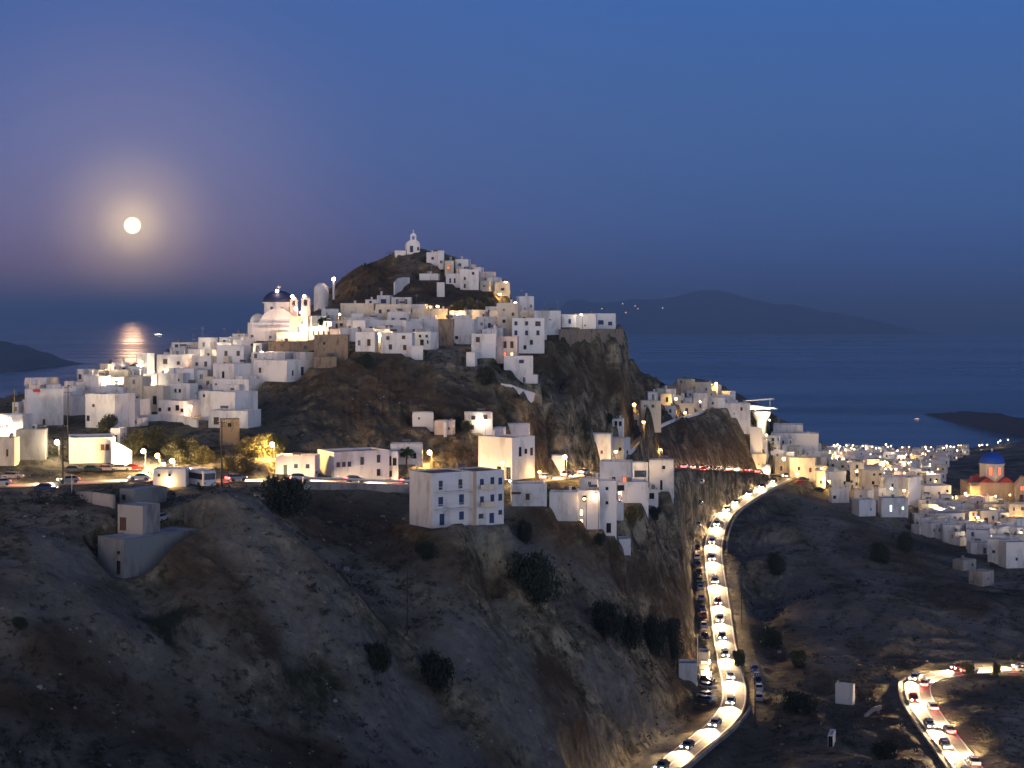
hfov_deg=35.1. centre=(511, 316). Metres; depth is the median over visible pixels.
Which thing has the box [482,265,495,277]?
house
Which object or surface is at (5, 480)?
driven car
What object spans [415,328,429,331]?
house
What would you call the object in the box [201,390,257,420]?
house
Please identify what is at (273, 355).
house
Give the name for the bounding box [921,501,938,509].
house
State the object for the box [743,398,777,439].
canopy tower
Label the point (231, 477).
driven car
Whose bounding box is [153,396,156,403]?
window
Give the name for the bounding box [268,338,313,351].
house
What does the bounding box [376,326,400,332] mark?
house
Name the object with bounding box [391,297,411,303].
house
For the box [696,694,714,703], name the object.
parked car
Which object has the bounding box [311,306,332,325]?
house
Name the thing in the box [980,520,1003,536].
house
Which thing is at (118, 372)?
house
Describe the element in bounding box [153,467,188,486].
kiosk
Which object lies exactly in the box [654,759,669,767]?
driven car
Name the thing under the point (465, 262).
house
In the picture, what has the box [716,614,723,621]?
driven car
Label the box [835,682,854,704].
house
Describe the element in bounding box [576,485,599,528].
house
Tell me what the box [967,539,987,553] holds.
house
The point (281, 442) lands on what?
bush
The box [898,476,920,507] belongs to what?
house
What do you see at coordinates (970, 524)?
house
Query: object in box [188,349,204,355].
house
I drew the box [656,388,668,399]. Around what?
house
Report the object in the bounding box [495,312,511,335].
house
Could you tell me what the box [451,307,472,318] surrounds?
house
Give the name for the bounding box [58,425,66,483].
utility pole
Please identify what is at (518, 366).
house
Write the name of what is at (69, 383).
house
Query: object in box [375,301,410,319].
house
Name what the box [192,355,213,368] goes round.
house
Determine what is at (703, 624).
parked car
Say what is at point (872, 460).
house
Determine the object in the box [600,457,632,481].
house
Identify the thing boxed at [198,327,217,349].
house
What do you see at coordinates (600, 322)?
window
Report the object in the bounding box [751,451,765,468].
house
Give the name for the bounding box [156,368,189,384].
house
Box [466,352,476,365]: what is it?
house
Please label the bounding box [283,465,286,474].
door
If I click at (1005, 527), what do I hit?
house
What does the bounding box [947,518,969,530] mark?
house
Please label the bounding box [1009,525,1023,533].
house
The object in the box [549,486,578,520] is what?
house
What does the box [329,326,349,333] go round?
house
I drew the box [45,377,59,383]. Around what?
house
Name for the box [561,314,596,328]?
house
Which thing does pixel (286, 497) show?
tree
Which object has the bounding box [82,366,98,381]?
house
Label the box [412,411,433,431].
house
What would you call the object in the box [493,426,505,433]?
house
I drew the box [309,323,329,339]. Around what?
house
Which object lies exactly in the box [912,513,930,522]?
house
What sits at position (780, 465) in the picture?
house
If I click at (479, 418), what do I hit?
house
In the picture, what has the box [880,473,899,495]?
house
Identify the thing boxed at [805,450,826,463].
house
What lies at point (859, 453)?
house
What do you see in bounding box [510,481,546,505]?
house
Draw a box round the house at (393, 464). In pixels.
[389,450,397,479]
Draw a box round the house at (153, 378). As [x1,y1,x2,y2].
[143,371,163,384]
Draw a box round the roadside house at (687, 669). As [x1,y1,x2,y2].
[678,659,696,685]
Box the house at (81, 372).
[77,369,94,380]
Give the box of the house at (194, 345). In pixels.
[191,333,197,347]
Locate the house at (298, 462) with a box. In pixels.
[276,452,319,476]
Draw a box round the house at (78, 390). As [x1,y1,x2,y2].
[62,386,84,395]
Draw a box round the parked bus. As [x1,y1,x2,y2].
[189,467,215,486]
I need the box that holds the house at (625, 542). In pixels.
[617,536,630,555]
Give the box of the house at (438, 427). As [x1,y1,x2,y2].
[434,420,454,434]
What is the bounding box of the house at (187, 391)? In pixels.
[168,380,197,400]
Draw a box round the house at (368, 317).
[357,313,376,319]
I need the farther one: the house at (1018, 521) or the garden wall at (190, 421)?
the house at (1018, 521)
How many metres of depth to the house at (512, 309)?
452.20 m
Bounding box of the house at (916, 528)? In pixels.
[911,522,920,534]
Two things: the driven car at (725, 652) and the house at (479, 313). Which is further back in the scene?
the house at (479, 313)
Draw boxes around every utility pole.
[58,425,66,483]
[64,386,71,457]
[217,420,225,485]
[407,570,407,634]
[741,574,741,624]
[751,674,759,725]
[853,705,853,739]
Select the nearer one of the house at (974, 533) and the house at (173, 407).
the house at (173, 407)
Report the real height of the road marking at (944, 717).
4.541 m
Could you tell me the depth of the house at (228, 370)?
404.95 m
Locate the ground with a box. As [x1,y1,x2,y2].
[0,249,1023,767]
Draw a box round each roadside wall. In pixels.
[629,408,708,454]
[684,706,750,767]
[726,477,796,552]
[898,677,948,767]
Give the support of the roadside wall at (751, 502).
on the ground
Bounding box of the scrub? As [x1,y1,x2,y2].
[0,252,1023,767]
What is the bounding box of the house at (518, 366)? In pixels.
[504,355,532,380]
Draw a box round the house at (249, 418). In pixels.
[208,406,260,427]
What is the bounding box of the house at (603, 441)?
[593,432,611,460]
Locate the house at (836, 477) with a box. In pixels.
[826,468,845,486]
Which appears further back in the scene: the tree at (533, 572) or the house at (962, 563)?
the house at (962, 563)
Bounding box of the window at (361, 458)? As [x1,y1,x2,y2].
[360,457,363,464]
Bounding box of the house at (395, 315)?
[388,309,409,319]
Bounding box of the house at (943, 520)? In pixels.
[931,517,946,522]
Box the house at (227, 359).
[214,356,231,362]
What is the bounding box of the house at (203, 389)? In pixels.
[198,384,212,390]
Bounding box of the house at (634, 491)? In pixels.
[617,477,647,516]
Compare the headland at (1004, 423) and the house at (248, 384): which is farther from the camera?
the headland at (1004, 423)
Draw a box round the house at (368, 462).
[318,447,388,479]
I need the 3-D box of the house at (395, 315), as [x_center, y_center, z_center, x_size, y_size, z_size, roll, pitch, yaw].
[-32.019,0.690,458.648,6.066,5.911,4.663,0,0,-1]
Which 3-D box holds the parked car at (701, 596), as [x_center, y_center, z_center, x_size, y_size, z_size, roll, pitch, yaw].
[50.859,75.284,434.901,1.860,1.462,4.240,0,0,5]
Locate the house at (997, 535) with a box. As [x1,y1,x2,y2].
[991,533,1005,537]
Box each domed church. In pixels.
[248,285,310,343]
[960,449,1023,501]
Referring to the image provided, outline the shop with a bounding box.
[699,648,708,681]
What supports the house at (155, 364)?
on the ground
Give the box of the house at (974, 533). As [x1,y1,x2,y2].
[966,526,989,548]
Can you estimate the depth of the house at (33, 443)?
343.03 m
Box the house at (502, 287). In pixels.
[495,279,509,299]
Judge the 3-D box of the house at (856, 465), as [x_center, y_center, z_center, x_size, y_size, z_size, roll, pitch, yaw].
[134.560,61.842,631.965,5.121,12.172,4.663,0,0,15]
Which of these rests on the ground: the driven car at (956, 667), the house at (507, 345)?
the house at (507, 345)
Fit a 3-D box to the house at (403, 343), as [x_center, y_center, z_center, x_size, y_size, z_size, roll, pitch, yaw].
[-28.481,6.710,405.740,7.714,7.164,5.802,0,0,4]
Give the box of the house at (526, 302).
[516,293,533,310]
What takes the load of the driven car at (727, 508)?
on the road at (731, 717)
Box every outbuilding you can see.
[98,526,199,578]
[118,502,159,534]
[120,485,166,503]
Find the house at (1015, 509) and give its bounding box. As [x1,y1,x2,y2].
[1008,502,1023,516]
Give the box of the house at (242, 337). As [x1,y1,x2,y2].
[230,334,248,344]
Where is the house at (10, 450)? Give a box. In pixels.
[0,433,19,465]
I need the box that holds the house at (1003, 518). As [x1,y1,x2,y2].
[998,515,1007,520]
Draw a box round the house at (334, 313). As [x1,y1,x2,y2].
[321,305,338,320]
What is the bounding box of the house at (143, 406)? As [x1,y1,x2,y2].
[132,388,151,415]
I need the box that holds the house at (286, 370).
[251,359,312,382]
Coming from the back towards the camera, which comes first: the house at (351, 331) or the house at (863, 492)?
the house at (863, 492)
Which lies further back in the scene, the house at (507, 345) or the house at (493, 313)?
the house at (493, 313)
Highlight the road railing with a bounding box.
[302,477,409,482]
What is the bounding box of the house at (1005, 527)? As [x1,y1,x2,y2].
[992,522,1013,532]
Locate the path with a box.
[630,411,698,449]
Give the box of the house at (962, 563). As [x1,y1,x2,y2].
[953,555,975,570]
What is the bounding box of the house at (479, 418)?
[464,408,492,434]
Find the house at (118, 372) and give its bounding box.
[109,366,133,383]
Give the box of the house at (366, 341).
[355,328,377,351]
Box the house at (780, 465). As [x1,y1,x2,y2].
[773,454,790,474]
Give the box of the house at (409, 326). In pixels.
[400,314,421,332]
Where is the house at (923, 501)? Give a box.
[918,497,938,512]
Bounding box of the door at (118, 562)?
[116,561,119,573]
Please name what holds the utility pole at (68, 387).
on the ground
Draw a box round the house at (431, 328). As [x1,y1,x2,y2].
[421,326,432,331]
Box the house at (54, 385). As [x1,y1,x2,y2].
[46,384,60,387]
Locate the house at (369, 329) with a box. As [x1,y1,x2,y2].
[366,328,380,331]
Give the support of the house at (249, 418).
on the ground
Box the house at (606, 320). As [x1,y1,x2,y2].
[574,310,615,328]
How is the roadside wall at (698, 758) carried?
on the ground
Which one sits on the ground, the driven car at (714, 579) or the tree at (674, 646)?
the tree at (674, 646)
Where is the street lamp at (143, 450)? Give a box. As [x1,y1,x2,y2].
[141,449,145,468]
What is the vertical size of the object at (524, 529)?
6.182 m
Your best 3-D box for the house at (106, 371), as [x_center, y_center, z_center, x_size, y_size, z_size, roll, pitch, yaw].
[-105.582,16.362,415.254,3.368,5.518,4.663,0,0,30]
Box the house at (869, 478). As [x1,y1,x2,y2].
[859,467,883,488]
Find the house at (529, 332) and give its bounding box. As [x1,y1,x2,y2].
[512,309,543,352]
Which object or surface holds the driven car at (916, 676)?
on the road at (937, 734)
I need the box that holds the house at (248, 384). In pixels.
[213,378,262,390]
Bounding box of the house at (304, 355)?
[293,352,313,359]
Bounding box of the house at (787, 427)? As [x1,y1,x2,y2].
[773,419,802,432]
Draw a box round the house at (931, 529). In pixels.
[919,515,941,538]
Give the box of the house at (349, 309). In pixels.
[340,301,379,320]
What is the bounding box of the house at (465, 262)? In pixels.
[455,251,470,273]
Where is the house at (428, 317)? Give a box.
[419,316,437,318]
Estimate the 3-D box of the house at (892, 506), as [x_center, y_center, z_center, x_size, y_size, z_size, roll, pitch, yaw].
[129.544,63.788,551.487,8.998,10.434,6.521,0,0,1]
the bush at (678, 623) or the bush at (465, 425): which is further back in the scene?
the bush at (465, 425)
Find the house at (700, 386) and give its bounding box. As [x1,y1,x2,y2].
[695,382,710,391]
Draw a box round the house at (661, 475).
[649,455,673,501]
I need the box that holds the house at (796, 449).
[787,440,801,453]
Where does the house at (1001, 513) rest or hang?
on the ground
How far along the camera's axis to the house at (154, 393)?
398.24 m
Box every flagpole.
[24,378,29,388]
[38,378,43,388]
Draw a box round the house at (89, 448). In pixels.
[69,433,115,463]
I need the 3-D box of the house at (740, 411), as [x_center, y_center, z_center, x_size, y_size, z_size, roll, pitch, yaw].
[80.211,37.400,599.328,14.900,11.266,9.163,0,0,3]
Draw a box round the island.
[560,290,932,333]
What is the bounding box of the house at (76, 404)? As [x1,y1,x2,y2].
[63,395,84,415]
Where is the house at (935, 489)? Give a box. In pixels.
[921,483,950,497]
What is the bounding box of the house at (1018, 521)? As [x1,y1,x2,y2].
[1008,517,1023,526]
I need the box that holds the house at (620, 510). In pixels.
[617,500,623,520]
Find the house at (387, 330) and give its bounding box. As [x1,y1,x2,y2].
[373,325,393,344]
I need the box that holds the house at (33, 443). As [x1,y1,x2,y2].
[16,416,47,459]
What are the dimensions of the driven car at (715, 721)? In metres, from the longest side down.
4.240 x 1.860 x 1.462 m
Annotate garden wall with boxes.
[75,491,114,508]
[108,414,197,432]
[111,440,131,465]
[394,277,409,294]
[444,418,452,436]
[501,383,534,402]
[864,705,881,716]
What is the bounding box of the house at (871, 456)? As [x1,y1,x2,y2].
[865,455,877,458]
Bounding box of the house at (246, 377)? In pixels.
[235,375,256,378]
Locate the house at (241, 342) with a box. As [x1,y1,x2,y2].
[233,340,250,344]
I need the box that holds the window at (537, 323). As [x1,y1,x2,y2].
[535,321,540,325]
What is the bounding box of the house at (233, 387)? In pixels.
[226,384,242,389]
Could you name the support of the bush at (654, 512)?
on the ground
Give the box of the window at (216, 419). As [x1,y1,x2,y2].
[214,417,218,424]
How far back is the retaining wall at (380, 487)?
340.08 m
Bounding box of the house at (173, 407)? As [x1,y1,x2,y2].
[157,391,200,416]
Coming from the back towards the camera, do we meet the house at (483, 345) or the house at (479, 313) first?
the house at (479, 313)
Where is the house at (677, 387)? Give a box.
[664,384,680,394]
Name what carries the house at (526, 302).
on the ground
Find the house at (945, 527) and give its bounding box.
[941,523,960,542]
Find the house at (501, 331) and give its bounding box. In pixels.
[486,325,504,335]
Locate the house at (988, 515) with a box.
[972,508,997,524]
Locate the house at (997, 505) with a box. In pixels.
[978,498,1007,509]
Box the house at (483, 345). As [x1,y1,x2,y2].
[471,330,495,359]
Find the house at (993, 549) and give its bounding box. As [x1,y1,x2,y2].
[988,537,1007,564]
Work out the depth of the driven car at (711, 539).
482.77 m
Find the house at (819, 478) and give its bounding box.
[812,463,824,488]
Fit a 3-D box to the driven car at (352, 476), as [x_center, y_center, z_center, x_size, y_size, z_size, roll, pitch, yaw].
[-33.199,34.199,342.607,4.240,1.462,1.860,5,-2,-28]
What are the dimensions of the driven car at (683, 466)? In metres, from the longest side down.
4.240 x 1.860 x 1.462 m
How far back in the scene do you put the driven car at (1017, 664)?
374.35 m
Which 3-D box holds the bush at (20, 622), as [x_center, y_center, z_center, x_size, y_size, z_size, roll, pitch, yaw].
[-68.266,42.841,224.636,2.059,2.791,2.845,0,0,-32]
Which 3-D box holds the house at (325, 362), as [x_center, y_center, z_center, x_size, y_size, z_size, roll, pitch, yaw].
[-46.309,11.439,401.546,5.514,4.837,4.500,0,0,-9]
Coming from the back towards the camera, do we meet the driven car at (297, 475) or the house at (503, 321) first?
the house at (503, 321)
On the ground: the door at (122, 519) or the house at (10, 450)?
the house at (10, 450)
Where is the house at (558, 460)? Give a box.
[550,454,564,472]
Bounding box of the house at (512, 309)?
[498,299,520,317]
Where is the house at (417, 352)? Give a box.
[412,345,422,359]
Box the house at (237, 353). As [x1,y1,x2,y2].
[217,345,250,362]
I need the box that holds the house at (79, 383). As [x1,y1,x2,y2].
[76,370,83,385]
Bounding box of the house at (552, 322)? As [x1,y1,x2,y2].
[534,307,560,334]
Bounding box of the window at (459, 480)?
[458,479,461,487]
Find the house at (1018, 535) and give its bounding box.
[1006,530,1023,540]
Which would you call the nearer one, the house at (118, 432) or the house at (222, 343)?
the house at (118, 432)
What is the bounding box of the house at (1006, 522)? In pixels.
[994,521,1014,525]
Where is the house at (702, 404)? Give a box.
[693,390,706,410]
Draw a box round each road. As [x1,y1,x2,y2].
[0,469,786,487]
[651,476,791,767]
[904,667,1023,767]
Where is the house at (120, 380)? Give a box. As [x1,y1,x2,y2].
[112,377,122,383]
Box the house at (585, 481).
[580,473,599,487]
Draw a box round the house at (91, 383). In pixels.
[84,372,110,392]
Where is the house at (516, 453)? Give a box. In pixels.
[478,424,534,479]
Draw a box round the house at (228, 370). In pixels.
[213,360,252,378]
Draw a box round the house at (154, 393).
[143,385,170,411]
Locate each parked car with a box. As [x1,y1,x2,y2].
[1,471,23,478]
[34,483,58,490]
[64,465,84,472]
[83,465,102,471]
[98,464,117,471]
[113,464,130,470]
[127,463,144,470]
[160,513,168,521]
[694,553,699,559]
[694,561,700,566]
[695,568,701,574]
[696,576,702,582]
[696,690,715,698]
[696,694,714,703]
[697,583,703,589]
[697,675,715,682]
[698,594,704,600]
[698,681,716,690]
[699,604,705,610]
[700,466,706,471]
[700,611,706,617]
[700,621,707,628]
[701,631,708,638]
[750,664,758,671]
[752,671,759,677]
[753,676,761,683]
[755,683,762,691]
[755,692,763,701]
[795,480,805,484]
[797,477,808,480]
[813,487,825,490]
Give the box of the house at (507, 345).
[496,336,518,363]
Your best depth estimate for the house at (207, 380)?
406.89 m
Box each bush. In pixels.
[11,616,27,630]
[96,414,117,433]
[122,427,152,449]
[122,438,139,456]
[143,425,168,449]
[160,441,182,457]
[163,431,190,454]
[173,449,192,465]
[185,435,200,456]
[192,444,216,464]
[222,453,237,470]
[233,436,258,457]
[236,456,257,475]
[251,432,278,457]
[266,432,288,454]
[358,353,374,368]
[414,540,439,561]
[452,299,465,310]
[454,415,461,428]
[459,419,471,432]
[465,297,474,309]
[475,301,484,309]
[484,298,495,306]
[582,420,589,434]
[584,433,589,442]
[594,533,606,546]
[607,412,612,422]
[624,503,643,529]
[648,505,660,520]
[669,615,680,637]
[732,649,744,666]
[758,625,782,649]
[766,551,787,575]
[768,441,773,451]
[782,690,818,716]
[789,650,806,667]
[869,541,890,563]
[869,738,898,759]
[896,531,914,552]
[959,661,974,674]
[992,661,1000,676]
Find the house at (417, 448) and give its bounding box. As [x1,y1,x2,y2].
[390,439,422,467]
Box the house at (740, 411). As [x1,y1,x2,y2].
[725,402,749,433]
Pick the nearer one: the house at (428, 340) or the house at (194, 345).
the house at (428, 340)
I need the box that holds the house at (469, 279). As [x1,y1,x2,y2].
[460,267,478,289]
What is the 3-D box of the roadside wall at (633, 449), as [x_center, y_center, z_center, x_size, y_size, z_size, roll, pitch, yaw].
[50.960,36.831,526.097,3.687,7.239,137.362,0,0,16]
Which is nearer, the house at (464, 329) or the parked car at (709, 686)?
the parked car at (709, 686)
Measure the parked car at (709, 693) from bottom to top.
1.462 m
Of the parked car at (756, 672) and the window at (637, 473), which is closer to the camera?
the parked car at (756, 672)
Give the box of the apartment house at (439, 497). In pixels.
[410,468,472,527]
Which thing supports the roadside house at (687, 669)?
on the ground
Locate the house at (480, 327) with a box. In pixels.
[477,325,484,333]
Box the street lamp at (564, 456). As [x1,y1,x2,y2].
[563,455,566,479]
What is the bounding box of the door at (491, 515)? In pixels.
[489,513,493,522]
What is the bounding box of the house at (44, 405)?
[25,386,62,425]
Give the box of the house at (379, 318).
[362,314,383,319]
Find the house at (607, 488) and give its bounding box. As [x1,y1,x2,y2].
[597,479,616,539]
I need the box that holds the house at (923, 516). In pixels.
[915,512,932,523]
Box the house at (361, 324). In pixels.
[353,320,365,331]
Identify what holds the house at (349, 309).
on the ground
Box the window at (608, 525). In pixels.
[606,523,610,532]
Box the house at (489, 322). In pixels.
[476,317,494,328]
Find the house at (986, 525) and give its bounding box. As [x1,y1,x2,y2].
[977,516,991,527]
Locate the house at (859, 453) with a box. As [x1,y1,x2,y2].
[849,450,864,457]
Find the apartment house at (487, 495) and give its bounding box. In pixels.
[449,463,503,525]
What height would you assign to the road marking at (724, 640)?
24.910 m
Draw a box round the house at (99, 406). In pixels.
[85,392,134,427]
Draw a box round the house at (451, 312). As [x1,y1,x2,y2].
[449,304,466,314]
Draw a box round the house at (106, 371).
[89,369,108,375]
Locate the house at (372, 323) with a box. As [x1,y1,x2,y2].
[347,320,406,332]
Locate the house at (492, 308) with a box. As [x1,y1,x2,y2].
[485,307,497,310]
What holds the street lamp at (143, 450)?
on the ground
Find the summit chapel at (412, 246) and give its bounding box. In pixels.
[395,230,419,257]
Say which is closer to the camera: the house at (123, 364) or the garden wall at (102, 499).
the garden wall at (102, 499)
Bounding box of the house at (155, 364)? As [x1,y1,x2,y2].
[155,355,156,373]
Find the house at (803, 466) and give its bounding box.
[788,455,814,481]
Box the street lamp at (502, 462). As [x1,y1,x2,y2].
[501,461,504,482]
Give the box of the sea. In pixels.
[0,320,1023,448]
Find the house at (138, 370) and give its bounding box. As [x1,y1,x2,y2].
[128,363,143,375]
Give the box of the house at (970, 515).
[961,510,976,520]
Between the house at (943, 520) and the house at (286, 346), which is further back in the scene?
the house at (943, 520)
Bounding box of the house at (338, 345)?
[314,332,349,365]
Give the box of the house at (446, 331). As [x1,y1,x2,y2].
[438,315,453,345]
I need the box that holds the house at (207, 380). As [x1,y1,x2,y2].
[203,376,214,388]
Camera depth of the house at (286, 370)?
401.48 m
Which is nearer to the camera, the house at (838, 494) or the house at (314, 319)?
the house at (314, 319)
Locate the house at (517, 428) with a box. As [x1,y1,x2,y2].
[507,411,529,435]
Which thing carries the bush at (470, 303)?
on the ground
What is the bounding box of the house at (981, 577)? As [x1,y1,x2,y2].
[969,563,993,586]
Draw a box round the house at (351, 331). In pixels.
[339,328,357,341]
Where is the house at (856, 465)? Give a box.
[850,459,863,487]
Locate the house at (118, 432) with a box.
[111,427,126,444]
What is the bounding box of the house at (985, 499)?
[974,491,993,501]
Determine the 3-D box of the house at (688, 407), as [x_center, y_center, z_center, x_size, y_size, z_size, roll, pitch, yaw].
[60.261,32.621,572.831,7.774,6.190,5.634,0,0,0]
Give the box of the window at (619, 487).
[617,485,624,490]
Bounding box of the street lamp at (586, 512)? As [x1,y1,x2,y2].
[583,497,586,533]
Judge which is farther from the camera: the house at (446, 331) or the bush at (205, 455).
the house at (446, 331)
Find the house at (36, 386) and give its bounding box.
[29,384,47,388]
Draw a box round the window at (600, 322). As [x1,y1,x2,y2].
[598,320,603,324]
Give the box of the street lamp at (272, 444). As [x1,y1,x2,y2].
[270,442,274,465]
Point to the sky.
(858, 158)
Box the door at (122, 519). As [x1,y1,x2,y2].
[120,517,125,530]
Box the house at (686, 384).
[675,377,694,392]
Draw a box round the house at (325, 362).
[313,353,336,367]
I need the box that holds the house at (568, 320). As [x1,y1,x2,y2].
[561,315,575,326]
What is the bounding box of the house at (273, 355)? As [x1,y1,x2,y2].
[251,352,292,360]
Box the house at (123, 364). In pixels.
[112,358,129,369]
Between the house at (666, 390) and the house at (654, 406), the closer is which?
the house at (654, 406)
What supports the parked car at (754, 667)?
on the ground
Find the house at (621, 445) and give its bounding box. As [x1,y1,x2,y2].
[612,437,629,459]
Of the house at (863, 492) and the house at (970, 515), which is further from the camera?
the house at (863, 492)
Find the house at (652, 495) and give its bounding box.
[648,485,657,508]
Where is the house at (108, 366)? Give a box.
[100,360,111,369]
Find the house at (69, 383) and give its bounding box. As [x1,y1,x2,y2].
[64,381,82,385]
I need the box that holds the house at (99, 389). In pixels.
[95,386,116,392]
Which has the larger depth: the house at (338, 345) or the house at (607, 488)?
the house at (338, 345)
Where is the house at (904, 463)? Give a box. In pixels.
[887,460,906,466]
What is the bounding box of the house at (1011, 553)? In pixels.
[999,540,1023,567]
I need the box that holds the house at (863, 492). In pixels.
[854,487,873,498]
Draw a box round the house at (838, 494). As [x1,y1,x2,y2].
[829,487,848,502]
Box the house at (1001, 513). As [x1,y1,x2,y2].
[998,511,1008,516]
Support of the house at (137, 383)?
on the ground
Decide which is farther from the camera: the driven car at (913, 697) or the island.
the island
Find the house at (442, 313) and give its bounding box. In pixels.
[411,306,447,318]
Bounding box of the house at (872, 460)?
[867,458,879,463]
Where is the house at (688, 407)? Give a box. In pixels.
[675,400,693,414]
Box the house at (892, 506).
[878,490,907,517]
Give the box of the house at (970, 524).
[965,522,980,533]
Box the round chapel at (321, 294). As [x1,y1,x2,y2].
[314,277,335,310]
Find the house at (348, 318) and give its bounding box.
[341,317,361,320]
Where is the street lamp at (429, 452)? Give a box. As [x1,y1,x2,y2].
[427,450,431,468]
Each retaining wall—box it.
[303,481,409,493]
[559,329,623,346]
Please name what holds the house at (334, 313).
on the ground
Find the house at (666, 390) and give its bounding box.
[661,386,675,402]
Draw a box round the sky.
[0,0,1023,319]
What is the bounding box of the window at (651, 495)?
[649,493,653,498]
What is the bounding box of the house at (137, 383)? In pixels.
[123,376,150,398]
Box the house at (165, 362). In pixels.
[157,350,193,372]
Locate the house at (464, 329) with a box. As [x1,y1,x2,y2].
[454,319,476,343]
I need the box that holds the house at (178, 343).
[172,339,197,346]
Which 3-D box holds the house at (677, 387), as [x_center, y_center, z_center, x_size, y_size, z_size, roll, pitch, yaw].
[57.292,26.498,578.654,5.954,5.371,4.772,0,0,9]
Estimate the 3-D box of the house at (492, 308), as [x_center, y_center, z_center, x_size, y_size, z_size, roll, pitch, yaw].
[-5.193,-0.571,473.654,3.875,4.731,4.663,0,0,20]
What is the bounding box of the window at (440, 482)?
[439,481,442,489]
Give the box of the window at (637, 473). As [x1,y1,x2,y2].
[634,470,645,476]
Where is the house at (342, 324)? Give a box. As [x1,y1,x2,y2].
[325,313,346,328]
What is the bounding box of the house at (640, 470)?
[633,461,647,480]
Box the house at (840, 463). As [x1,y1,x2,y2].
[827,456,846,473]
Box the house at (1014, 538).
[1006,535,1018,539]
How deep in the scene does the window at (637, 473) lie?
413.18 m
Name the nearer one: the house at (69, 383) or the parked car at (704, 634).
the parked car at (704, 634)
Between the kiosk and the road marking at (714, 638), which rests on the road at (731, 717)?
the road marking at (714, 638)
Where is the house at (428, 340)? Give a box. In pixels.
[412,332,438,349]
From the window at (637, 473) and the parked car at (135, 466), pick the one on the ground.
the parked car at (135, 466)
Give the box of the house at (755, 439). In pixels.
[750,427,761,452]
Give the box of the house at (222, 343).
[215,342,230,351]
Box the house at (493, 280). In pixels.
[486,277,500,292]
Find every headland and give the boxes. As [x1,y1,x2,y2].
[0,341,85,372]
[924,411,1023,436]
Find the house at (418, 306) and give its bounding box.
[411,304,427,308]
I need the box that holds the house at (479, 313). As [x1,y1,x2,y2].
[466,310,487,318]
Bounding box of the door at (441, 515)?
[440,514,444,524]
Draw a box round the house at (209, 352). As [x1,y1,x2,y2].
[205,349,216,355]
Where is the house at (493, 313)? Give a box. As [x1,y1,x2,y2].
[489,311,497,316]
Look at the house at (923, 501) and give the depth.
570.67 m
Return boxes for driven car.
[0,477,10,484]
[57,475,79,482]
[129,473,150,480]
[225,474,246,480]
[290,473,308,480]
[344,475,363,481]
[400,476,409,483]
[540,473,552,479]
[561,471,573,476]
[577,468,589,474]
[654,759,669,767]
[680,739,694,749]
[681,464,689,468]
[690,464,698,468]
[708,717,721,727]
[709,537,714,543]
[709,553,714,559]
[711,576,717,583]
[714,519,719,525]
[714,597,721,604]
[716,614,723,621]
[718,631,725,639]
[721,648,729,656]
[723,506,730,511]
[726,670,734,679]
[726,695,734,704]
[733,499,740,503]
[734,467,742,471]
[746,490,753,495]
[908,692,918,701]
[909,672,921,680]
[920,678,930,686]
[923,718,935,728]
[927,702,938,710]
[938,738,951,748]
[943,724,955,733]
[951,663,960,670]
[966,755,980,765]
[1012,662,1023,667]
[1015,665,1023,671]
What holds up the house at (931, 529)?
on the ground
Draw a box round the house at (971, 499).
[955,495,989,508]
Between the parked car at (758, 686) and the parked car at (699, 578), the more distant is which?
the parked car at (699, 578)
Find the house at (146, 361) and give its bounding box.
[136,353,154,373]
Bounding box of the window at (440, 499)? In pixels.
[438,497,442,505]
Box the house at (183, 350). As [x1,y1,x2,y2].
[176,345,197,353]
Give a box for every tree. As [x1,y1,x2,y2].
[259,474,312,518]
[316,315,330,325]
[364,640,391,673]
[399,447,415,468]
[420,647,454,693]
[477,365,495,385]
[506,548,563,612]
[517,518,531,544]
[590,599,623,641]
[616,613,643,649]
[641,611,668,658]
[666,617,684,666]
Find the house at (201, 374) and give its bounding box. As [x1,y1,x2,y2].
[197,369,212,387]
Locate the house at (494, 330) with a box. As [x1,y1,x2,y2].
[482,320,497,336]
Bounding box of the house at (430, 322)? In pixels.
[406,309,437,331]
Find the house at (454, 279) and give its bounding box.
[446,264,459,287]
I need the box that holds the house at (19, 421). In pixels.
[0,413,32,435]
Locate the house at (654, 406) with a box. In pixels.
[640,392,660,431]
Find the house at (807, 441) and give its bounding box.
[771,431,818,453]
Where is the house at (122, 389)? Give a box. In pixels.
[115,383,126,392]
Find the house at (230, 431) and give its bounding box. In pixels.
[220,418,238,444]
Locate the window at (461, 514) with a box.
[459,511,463,519]
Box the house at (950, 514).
[923,510,964,518]
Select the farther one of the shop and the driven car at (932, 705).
the shop
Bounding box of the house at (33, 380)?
[27,377,46,388]
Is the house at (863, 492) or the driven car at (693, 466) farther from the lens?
the house at (863, 492)
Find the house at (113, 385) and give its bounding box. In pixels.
[107,384,122,386]
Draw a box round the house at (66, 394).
[63,391,72,395]
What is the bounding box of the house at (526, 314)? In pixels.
[521,308,533,317]
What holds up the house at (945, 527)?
on the ground
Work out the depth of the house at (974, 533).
520.03 m
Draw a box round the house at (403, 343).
[381,329,414,357]
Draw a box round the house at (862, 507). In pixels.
[852,498,875,516]
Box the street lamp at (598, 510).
[595,492,598,532]
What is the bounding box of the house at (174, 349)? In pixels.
[170,344,192,352]
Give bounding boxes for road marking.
[0,469,738,487]
[16,474,582,485]
[652,494,745,767]
[666,476,788,767]
[680,478,790,767]
[905,667,1005,767]
[917,669,992,765]
[929,672,1016,767]
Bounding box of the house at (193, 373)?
[168,368,202,382]
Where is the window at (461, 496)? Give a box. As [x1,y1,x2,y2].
[459,494,463,504]
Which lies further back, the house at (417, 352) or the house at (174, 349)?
the house at (174, 349)
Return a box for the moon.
[124,217,140,233]

